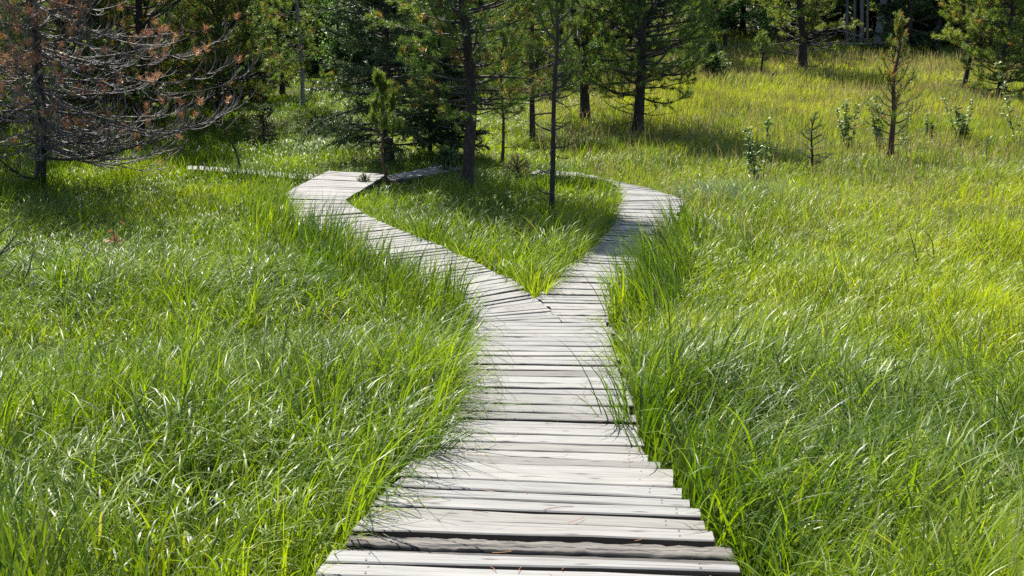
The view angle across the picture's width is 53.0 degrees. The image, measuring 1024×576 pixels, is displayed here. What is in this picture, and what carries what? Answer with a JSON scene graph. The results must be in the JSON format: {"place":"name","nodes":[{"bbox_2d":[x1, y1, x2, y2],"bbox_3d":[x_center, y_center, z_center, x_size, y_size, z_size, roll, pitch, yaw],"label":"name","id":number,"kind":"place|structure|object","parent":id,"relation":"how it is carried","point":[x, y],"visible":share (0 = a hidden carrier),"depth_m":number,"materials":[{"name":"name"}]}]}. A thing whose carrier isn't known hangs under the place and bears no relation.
{"place":"outdoors","nodes":[
{"label":"outdoors","id":0,"kind":"place"},
{"bbox_2d":[0,0,1023,575],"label":"ground","id":1,"kind":"structure","parent":0,"point":[214,238],"depth_m":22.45,"materials":[{"name":"green plant"}]},
{"bbox_2d":[0,218,40,297],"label":"dead branch","id":2,"kind":"object","parent":1,"relation":"on","point":[2,252],"visible":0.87,"depth_m":11.02,"materials":[{"name":"wood"}]},
{"bbox_2d":[0,14,43,125],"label":"forest tree","id":3,"kind":"object","parent":1,"relation":"on","point":[7,93],"visible":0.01,"depth_m":27.97,"materials":[{"name":"green plant"}]},
{"bbox_2d":[0,0,87,152],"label":"pine tree","id":4,"kind":"object","parent":1,"relation":"on","point":[16,37],"visible":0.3,"depth_m":22.39,"materials":[{"name":"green plant"}]},
{"bbox_2d":[15,0,125,96],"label":"forest tree","id":5,"kind":"object","parent":1,"relation":"on","point":[92,33],"depth_m":30.79,"materials":[{"name":"green plant"}]},
{"bbox_2d":[0,0,167,138],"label":"pine tree","id":6,"kind":"object","parent":1,"relation":"on","point":[49,30],"visible":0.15,"depth_m":25.65,"materials":[{"name":"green plant"}]},
{"bbox_2d":[38,0,132,110],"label":"forest tree","id":7,"kind":"object","parent":1,"relation":"on","point":[88,51],"visible":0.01,"depth_m":29.32,"materials":[{"name":"green plant"}]},
{"bbox_2d":[105,221,125,250],"bbox_3d":[-5.387,-0.572,13.925,0.374,0.740,0.269,-5,17,-16],"label":"dead stalk","id":8,"kind":"object","parent":1,"relation":"on","point":[114,237],"visible":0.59,"depth_m":13.91,"materials":[{"name":"beige plant"}]},
{"bbox_2d":[0,0,261,194],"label":"dead pine","id":9,"kind":"object","parent":1,"relation":"on","point":[44,141],"visible":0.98,"depth_m":18.20,"materials":[{"name":"brown plant"}]},
{"bbox_2d":[43,0,236,137],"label":"pine tree","id":10,"kind":"object","parent":1,"relation":"on","point":[137,96],"visible":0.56,"depth_m":25.75,"materials":[{"name":"green plant"}]},
{"bbox_2d":[104,0,175,105],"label":"young conifer","id":11,"kind":"object","parent":1,"relation":"on","point":[145,19],"visible":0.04,"depth_m":30.86,"materials":[{"name":"green plant"}]},
{"bbox_2d":[143,0,213,107],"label":"forest tree","id":12,"kind":"object","parent":1,"relation":"on","point":[146,1],"visible":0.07,"depth_m":30.85,"materials":[{"name":"green plant"}]},
{"bbox_2d":[154,0,211,91],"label":"young conifer","id":13,"kind":"object","parent":1,"relation":"on","point":[192,46],"visible":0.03,"depth_m":31.98,"materials":[{"name":"green plant"}]},
{"bbox_2d":[132,0,294,118],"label":"pine tree","id":14,"kind":"object","parent":1,"relation":"on","point":[244,39],"visible":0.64,"depth_m":27.45,"materials":[{"name":"green plant"}]},
{"bbox_2d":[205,104,246,170],"bbox_3d":[-5.677,-2.906,20.576,0.846,1.566,0.138,-10,19,-30],"label":"dead stick","id":15,"kind":"object","parent":1,"relation":"on","point":[234,149],"visible":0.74,"depth_m":20.51,"materials":[{"name":"wood"}]},
{"bbox_2d":[196,3,269,93],"bbox_3d":[-9.767,-10.193,34.049,2.881,7.900,3.263,3,16,12],"label":"forest tree","id":16,"kind":"object","parent":1,"relation":"on","point":[250,60],"visible":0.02,"depth_m":34.95,"materials":[{"name":"green plant"}]},
{"bbox_2d":[201,0,292,100],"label":"young conifer","id":17,"kind":"object","parent":1,"relation":"on","point":[264,79],"visible":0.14,"depth_m":31.98,"materials":[{"name":"green plant"}]},
{"bbox_2d":[186,165,320,181],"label":"boardwalk","id":18,"kind":"structure","parent":1,"relation":"on","point":[189,169],"depth_m":20.48,"materials":[{"name":"grey wood"}]},
{"bbox_2d":[240,102,281,149],"bbox_3d":[-5.993,-3.788,24.464,1.041,1.325,0.930,-4,16,-13],"label":"spruce sapling","id":19,"kind":"object","parent":1,"relation":"on","point":[265,131],"visible":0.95,"depth_m":24.40,"materials":[{"name":"green plant"}]},
{"bbox_2d":[247,0,283,59],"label":"forest tree","id":20,"kind":"object","parent":1,"relation":"on","point":[258,25],"visible":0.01,"depth_m":43.78,"materials":[{"name":"green plant"}]},
{"bbox_2d":[254,0,317,96],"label":"forest tree","id":21,"kind":"object","parent":1,"relation":"on","point":[279,40],"visible":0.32,"depth_m":34.46,"materials":[{"name":"green plant"}]},
{"bbox_2d":[263,0,322,43],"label":"forest tree","id":22,"kind":"object","parent":1,"relation":"on","point":[292,35],"visible":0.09,"depth_m":49.62,"materials":[{"name":"green plant"}]},
{"bbox_2d":[258,0,334,108],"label":"pine tree","id":23,"kind":"object","parent":1,"relation":"on","point":[301,29],"visible":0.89,"depth_m":30.03,"materials":[{"name":"green plant"}]},
{"bbox_2d":[265,0,332,59],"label":"forest tree","id":24,"kind":"object","parent":1,"relation":"on","point":[293,9],"visible":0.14,"depth_m":41.90,"materials":[{"name":"green plant"}]},
{"bbox_2d":[291,0,340,75],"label":"young conifer","id":25,"kind":"object","parent":1,"relation":"on","point":[314,67],"visible":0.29,"depth_m":39.57,"materials":[{"name":"green plant"}]},
{"bbox_2d":[304,0,358,84],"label":"forest tree","id":26,"kind":"object","parent":1,"relation":"on","point":[337,45],"visible":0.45,"depth_m":35.36,"materials":[{"name":"green plant"}]},
{"bbox_2d":[286,171,383,203],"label":"boardwalk","id":27,"kind":"structure","parent":1,"relation":"on","point":[332,183],"depth_m":18.28,"materials":[{"name":"grey wood"}]},
{"bbox_2d":[356,171,375,196],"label":"spruce sapling","id":28,"kind":"object","parent":1,"relation":"on","point":[363,177],"visible":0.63,"depth_m":18.72,"materials":[{"name":"green plant"}]},
{"bbox_2d":[329,0,405,80],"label":"young conifer","id":29,"kind":"object","parent":1,"relation":"on","point":[347,54],"visible":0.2,"depth_m":35.59,"materials":[{"name":"green plant"}]},
{"bbox_2d":[338,0,403,84],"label":"young conifer","id":30,"kind":"object","parent":1,"relation":"on","point":[360,55],"visible":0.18,"depth_m":35.53,"materials":[{"name":"green plant"}]},
{"bbox_2d":[294,0,472,164],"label":"spruce tree","id":31,"kind":"object","parent":1,"relation":"on","point":[386,59],"visible":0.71,"depth_m":22.03,"materials":[{"name":"green plant"}]},
{"bbox_2d":[367,67,405,184],"bbox_3d":[-2.297,-2.861,19.008,0.911,2.487,0.766,-11,19,-33],"label":"pine sapling","id":32,"kind":"object","parent":1,"relation":"on","point":[383,85],"visible":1,"depth_m":18.79,"materials":[{"name":"green plant"}]},
{"bbox_2d":[375,2,420,74],"bbox_3d":[-3.695,-8.983,35.968,1.900,3.848,2.107,15,22,42],"label":"young conifer","id":33,"kind":"object","parent":1,"relation":"on","point":[396,10],"visible":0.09,"depth_m":35.73,"materials":[{"name":"green plant"}]},
{"bbox_2d":[383,165,461,189],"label":"boardwalk","id":34,"kind":"structure","parent":1,"relation":"on","point":[421,173],"depth_m":19.87,"materials":[{"name":"grey wood"}]},
{"bbox_2d":[288,200,560,324],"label":"boardwalk","id":35,"kind":"structure","parent":1,"relation":"on","point":[530,309],"depth_m":12.05,"materials":[{"name":"grey wood"}]},
{"bbox_2d":[393,0,465,151],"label":"spruce tree","id":36,"kind":"object","parent":1,"relation":"on","point":[411,108],"visible":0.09,"depth_m":23.06,"materials":[{"name":"green plant"}]},
{"bbox_2d":[434,144,462,169],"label":"spruce sapling","id":37,"kind":"object","parent":1,"relation":"on","point":[449,158],"visible":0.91,"depth_m":20.43,"materials":[{"name":"green plant"}]},
{"bbox_2d":[407,0,494,154],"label":"spruce tree","id":38,"kind":"object","parent":1,"relation":"on","point":[440,136],"visible":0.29,"depth_m":22.59,"materials":[{"name":"green plant"}]},
{"bbox_2d":[427,0,486,74],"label":"forest tree","id":39,"kind":"object","parent":1,"relation":"on","point":[471,26],"visible":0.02,"depth_m":36.15,"materials":[{"name":"green plant"}]},
{"bbox_2d":[363,0,560,194],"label":"pine tree","id":40,"kind":"object","parent":1,"relation":"on","point":[466,59],"visible":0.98,"depth_m":18.18,"materials":[{"name":"green plant"}]},
{"bbox_2d":[469,0,502,62],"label":"young conifer","id":41,"kind":"object","parent":1,"relation":"on","point":[484,21],"visible":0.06,"depth_m":40.42,"materials":[{"name":"green plant"}]},
{"bbox_2d":[472,0,523,75],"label":"forest tree","id":42,"kind":"object","parent":1,"relation":"on","point":[477,5],"visible":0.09,"depth_m":36.29,"materials":[{"name":"green plant"}]},
{"bbox_2d":[477,27,526,162],"bbox_3d":[-0.218,-3.956,21.667,1.091,3.148,1.209,-8,18,-24],"label":"pine sapling","id":43,"kind":"object","parent":1,"relation":"on","point":[499,50],"visible":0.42,"depth_m":21.62,"materials":[{"name":"green plant"}]},
{"bbox_2d":[487,1,525,52],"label":"young conifer","id":44,"kind":"object","parent":1,"relation":"on","point":[512,20],"visible":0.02,"depth_m":41.58,"materials":[{"name":"green plant"}]},
{"bbox_2d":[499,152,532,185],"bbox_3d":[0.117,-2.209,19.706,0.785,0.847,0.789,11,19,33],"label":"shrub","id":45,"kind":"object","parent":1,"relation":"on","point":[517,162],"visible":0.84,"depth_m":19.63,"materials":[{"name":"green plant"}]},
{"bbox_2d":[316,322,739,575],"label":"boardwalk","id":46,"kind":"structure","parent":1,"relation":"on","point":[589,470],"depth_m":4.70,"materials":[{"name":"grey wood"}]},
{"bbox_2d":[476,0,579,142],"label":"pine tree","id":47,"kind":"object","parent":1,"relation":"on","point":[540,32],"visible":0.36,"depth_m":25.64,"materials":[{"name":"green plant"}]},
{"bbox_2d":[508,1,568,74],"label":"forest tree","id":48,"kind":"object","parent":1,"relation":"on","point":[537,62],"visible":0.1,"depth_m":37.20,"materials":[{"name":"green plant"}]},
{"bbox_2d":[516,0,579,76],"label":"young conifer","id":49,"kind":"object","parent":1,"relation":"on","point":[561,31],"visible":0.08,"depth_m":37.22,"materials":[{"name":"green plant"}]},
{"bbox_2d":[518,0,587,216],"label":"pine sapling","id":50,"kind":"object","parent":1,"relation":"on","point":[555,76],"visible":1,"depth_m":16.19,"materials":[{"name":"green plant"}]},
{"bbox_2d":[543,0,580,65],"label":"young conifer","id":51,"kind":"object","parent":1,"relation":"on","point":[574,35],"visible":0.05,"depth_m":40.37,"materials":[{"name":"green plant"}]},
{"bbox_2d":[547,0,603,70],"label":"forest tree","id":52,"kind":"object","parent":1,"relation":"on","point":[575,11],"visible":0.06,"depth_m":39.47,"materials":[{"name":"green plant"}]},
{"bbox_2d":[528,0,656,121],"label":"pine tree","id":53,"kind":"object","parent":1,"relation":"on","point":[584,39],"visible":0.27,"depth_m":28.57,"materials":[{"name":"green plant"}]},
{"bbox_2d":[576,3,616,52],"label":"young conifer","id":54,"kind":"object","parent":1,"relation":"on","point":[606,26],"visible":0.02,"depth_m":41.39,"materials":[{"name":"green plant"}]},
{"bbox_2d":[529,170,683,326],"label":"boardwalk","id":55,"kind":"structure","parent":1,"relation":"on","point":[566,304],"depth_m":12.65,"materials":[{"name":"grey wood"}]},
{"bbox_2d":[358,282,643,575],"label":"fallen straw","id":56,"kind":"object","parent":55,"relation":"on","point":[519,476],"visible":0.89,"depth_m":4.74,"materials":[{"name":"beige plant"}]},
{"bbox_2d":[605,0,651,54],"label":"forest tree","id":57,"kind":"object","parent":1,"relation":"on","point":[613,27],"visible":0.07,"depth_m":43.23,"materials":[{"name":"green plant"}]},
{"bbox_2d":[607,6,653,48],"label":"young conifer","id":58,"kind":"object","parent":1,"relation":"on","point":[630,30],"visible":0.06,"depth_m":45.95,"materials":[{"name":"green plant"}]},
{"bbox_2d":[551,0,741,134],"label":"pine tree","id":59,"kind":"object","parent":1,"relation":"on","point":[640,50],"visible":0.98,"depth_m":26.09,"materials":[{"name":"green plant"}]},
{"bbox_2d":[602,0,691,52],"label":"forest tree","id":60,"kind":"object","parent":1,"relation":"on","point":[652,14],"visible":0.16,"depth_m":45.85,"materials":[{"name":"green plant"}]},
{"bbox_2d":[654,1,686,32],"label":"forest tree","id":61,"kind":"object","parent":1,"relation":"on","point":[659,6],"visible":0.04,"depth_m":52.41,"materials":[{"name":"green plant"}]},
{"bbox_2d":[664,0,731,46],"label":"forest tree","id":62,"kind":"object","parent":1,"relation":"on","point":[704,12],"visible":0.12,"depth_m":47.11,"materials":[{"name":"green plant"}]},
{"bbox_2d":[698,39,722,82],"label":"pine sapling","id":63,"kind":"object","parent":1,"relation":"on","point":[712,65],"visible":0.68,"depth_m":37.08,"materials":[{"name":"green plant"}]},
{"bbox_2d":[675,2,749,34],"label":"forest tree","id":64,"kind":"object","parent":1,"relation":"on","point":[717,20],"visible":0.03,"depth_m":55.99,"materials":[{"name":"green plant"}]},
{"bbox_2d":[716,51,731,75],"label":"leafy sapling","id":65,"kind":"object","parent":1,"relation":"on","point":[723,66],"visible":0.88,"depth_m":37.30,"materials":[{"name":"green plant"}]},
{"bbox_2d":[705,0,754,45],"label":"forest tree","id":66,"kind":"object","parent":1,"relation":"on","point":[733,9],"visible":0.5,"depth_m":47.31,"materials":[{"name":"green plant"}]},
{"bbox_2d":[701,0,773,35],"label":"forest tree","id":67,"kind":"object","parent":1,"relation":"on","point":[742,25],"visible":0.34,"depth_m":56.74,"materials":[{"name":"green plant"}]},
{"bbox_2d":[742,117,772,180],"bbox_3d":[4.665,-2.583,19.670,0.630,1.394,0.424,0,16,0],"label":"leafy sapling","id":68,"kind":"object","parent":1,"relation":"on","point":[750,158],"visible":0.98,"depth_m":19.63,"materials":[{"name":"green plant"}]},
{"bbox_2d":[745,29,774,74],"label":"pine sapling","id":69,"kind":"object","parent":1,"relation":"on","point":[761,35],"visible":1,"depth_m":39.05,"materials":[{"name":"green plant"}]},
{"bbox_2d":[745,0,805,47],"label":"forest tree","id":70,"kind":"object","parent":1,"relation":"on","point":[769,20],"visible":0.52,"depth_m":47.12,"materials":[{"name":"green plant"}]},
{"bbox_2d":[744,0,840,41],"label":"forest tree","id":71,"kind":"object","parent":1,"relation":"on","point":[774,37],"visible":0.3,"depth_m":49.97,"materials":[{"name":"green plant"}]},
{"bbox_2d":[699,42,889,47],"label":"rail","id":72,"kind":"object","parent":1,"relation":"on","point":[826,44],"visible":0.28,"depth_m":48.31,"materials":[{"name":"grey wood"}]},
{"bbox_2d":[756,0,845,34],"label":"forest tree","id":73,"kind":"object","parent":1,"relation":"on","point":[822,16],"visible":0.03,"depth_m":56.64,"materials":[{"name":"green plant"}]},
{"bbox_2d":[739,0,863,69],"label":"pine tree","id":74,"kind":"object","parent":1,"relation":"on","point":[804,32],"visible":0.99,"depth_m":39.73,"materials":[{"name":"green plant"}]},
{"bbox_2d":[785,108,835,171],"bbox_3d":[5.974,-2.821,20.534,1.012,1.557,0.867,8,18,25],"label":"spruce sapling","id":75,"kind":"object","parent":1,"relation":"on","point":[811,140],"visible":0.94,"depth_m":20.48,"materials":[{"name":"green plant"}]},
{"bbox_2d":[777,0,845,40],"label":"forest tree","id":76,"kind":"object","parent":1,"relation":"on","point":[840,1],"visible":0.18,"depth_m":49.75,"materials":[{"name":"green plant"}]},
{"bbox_2d":[798,1,852,41],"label":"young conifer","id":77,"kind":"object","parent":1,"relation":"on","point":[839,16],"visible":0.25,"depth_m":52.88,"materials":[{"name":"green plant"}]},
{"bbox_2d":[834,97,859,149],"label":"leafy sapling","id":78,"kind":"object","parent":1,"relation":"on","point":[847,128],"visible":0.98,"depth_m":24.11,"materials":[{"name":"green plant"}]},
{"bbox_2d":[845,0,848,42],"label":"aspen tree","id":79,"kind":"object","parent":1,"relation":"on","point":[847,17],"visible":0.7,"depth_m":50.17,"materials":[{"name":"grey plant"}]},
{"bbox_2d":[835,29,871,46],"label":"fallen branch","id":80,"kind":"object","parent":1,"relation":"on","point":[856,35],"visible":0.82,"depth_m":48.67,"materials":[{"name":"grey wood"}]},
{"bbox_2d":[853,0,856,42],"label":"aspen tree","id":81,"kind":"object","parent":1,"relation":"on","point":[854,11],"visible":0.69,"depth_m":49.72,"materials":[{"name":"grey plant"}]},
{"bbox_2d":[845,0,873,32],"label":"forest tree","id":82,"kind":"object","parent":1,"relation":"on","point":[857,29],"visible":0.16,"depth_m":56.99,"materials":[{"name":"green plant"}]},
{"bbox_2d":[859,0,863,42],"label":"aspen tree","id":83,"kind":"object","parent":1,"relation":"on","point":[861,16],"visible":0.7,"depth_m":49.19,"materials":[{"name":"grey plant"}]},
{"bbox_2d":[866,0,869,45],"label":"aspen tree","id":84,"kind":"object","parent":1,"relation":"on","point":[867,20],"visible":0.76,"depth_m":49.28,"materials":[{"name":"grey plant"}]},
{"bbox_2d":[865,96,889,149],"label":"leafy sapling","id":85,"kind":"object","parent":1,"relation":"on","point":[874,122],"visible":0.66,"depth_m":23.68,"materials":[{"name":"green plant"}]},
{"bbox_2d":[838,0,918,38],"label":"forest tree","id":86,"kind":"object","parent":1,"relation":"on","point":[871,19],"visible":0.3,"depth_m":53.70,"materials":[{"name":"green plant"}]},
{"bbox_2d":[873,0,887,46],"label":"aspen tree","id":87,"kind":"object","parent":1,"relation":"on","point":[879,28],"visible":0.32,"depth_m":48.45,"materials":[{"name":"grey plant"}]},
{"bbox_2d":[855,9,923,160],"bbox_3d":[8.242,-4.254,22.055,1.273,3.405,1.192,-14,21,-40],"label":"spruce sapling","id":88,"kind":"object","parent":1,"relation":"on","point":[898,29],"visible":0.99,"depth_m":21.88,"materials":[{"name":"green plant"}]},
{"bbox_2d":[864,0,937,39],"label":"forest tree","id":89,"kind":"object","parent":1,"relation":"on","point":[872,8],"visible":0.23,"depth_m":49.22,"materials":[{"name":"green plant"}]},
{"bbox_2d":[896,105,913,147],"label":"leafy sapling","id":90,"kind":"object","parent":1,"relation":"on","point":[902,136],"visible":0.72,"depth_m":24.01,"materials":[{"name":"green plant"}]},
{"bbox_2d":[868,0,957,51],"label":"forest tree","id":91,"kind":"object","parent":1,"relation":"on","point":[912,11],"visible":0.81,"depth_m":46.55,"materials":[{"name":"green plant"}]},
{"bbox_2d":[909,219,918,264],"bbox_3d":[5.201,-0.530,13.286,0.140,0.756,0.228,0,16,0],"label":"dead stick","id":92,"kind":"object","parent":1,"relation":"on","point":[914,243],"visible":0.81,"depth_m":13.29,"materials":[{"name":"wood"}]},
{"bbox_2d":[923,112,935,138],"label":"leafy sapling","id":93,"kind":"object","parent":1,"relation":"on","point":[927,124],"visible":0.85,"depth_m":25.40,"materials":[{"name":"green plant"}]},
{"bbox_2d":[878,0,981,39],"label":"forest tree","id":94,"kind":"object","parent":1,"relation":"on","point":[925,28],"visible":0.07,"depth_m":49.74,"materials":[{"name":"green plant"}]},
{"bbox_2d":[905,0,973,50],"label":"forest tree","id":95,"kind":"object","parent":1,"relation":"on","point":[938,21],"visible":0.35,"depth_m":46.99,"materials":[{"name":"green plant"}]},
{"bbox_2d":[920,0,972,45],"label":"young conifer","id":96,"kind":"object","parent":1,"relation":"on","point":[943,23],"visible":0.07,"depth_m":47.95,"materials":[{"name":"green plant"}]},
{"bbox_2d":[923,0,972,49],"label":"young conifer","id":97,"kind":"object","parent":1,"relation":"on","point":[956,26],"visible":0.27,"depth_m":47.50,"materials":[{"name":"green plant"}]},
{"bbox_2d":[941,95,974,139],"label":"leafy sapling","id":98,"kind":"object","parent":1,"relation":"on","point":[962,126],"visible":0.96,"depth_m":25.09,"materials":[{"name":"green plant"}]},
{"bbox_2d":[930,0,1023,90],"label":"pine tree","id":99,"kind":"object","parent":1,"relation":"on","point":[957,38],"visible":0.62,"depth_m":33.51,"materials":[{"name":"green plant"}]},
{"bbox_2d":[952,0,1003,47],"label":"forest tree","id":100,"kind":"object","parent":1,"relation":"on","point":[964,10],"visible":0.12,"depth_m":47.02,"materials":[{"name":"green plant"}]},
{"bbox_2d":[955,0,1023,97],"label":"pine tree","id":101,"kind":"object","parent":1,"relation":"on","point":[1006,51],"visible":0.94,"depth_m":32.03,"materials":[{"name":"green plant"}]},
{"bbox_2d":[981,0,1023,50],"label":"young conifer","id":102,"kind":"object","parent":1,"relation":"on","point":[1006,26],"visible":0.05,"depth_m":46.40,"materials":[{"name":"green plant"}]},
{"bbox_2d":[994,61,1023,140],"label":"leafy sapling","id":103,"kind":"object","parent":1,"relation":"on","point":[1007,96],"visible":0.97,"depth_m":24.09,"materials":[{"name":"green plant"}]},
{"bbox_2d":[527,165,943,234],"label":"grass","id":104,"kind":"structure","parent":0,"point":[712,194],"depth_m":17.39,"materials":[{"name":"green plant"}]},
{"bbox_2d":[525,41,1023,272],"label":"meadow grass","id":105,"kind":"structure","parent":0,"point":[833,88],"depth_m":26.31,"materials":[{"name":"green plant"}]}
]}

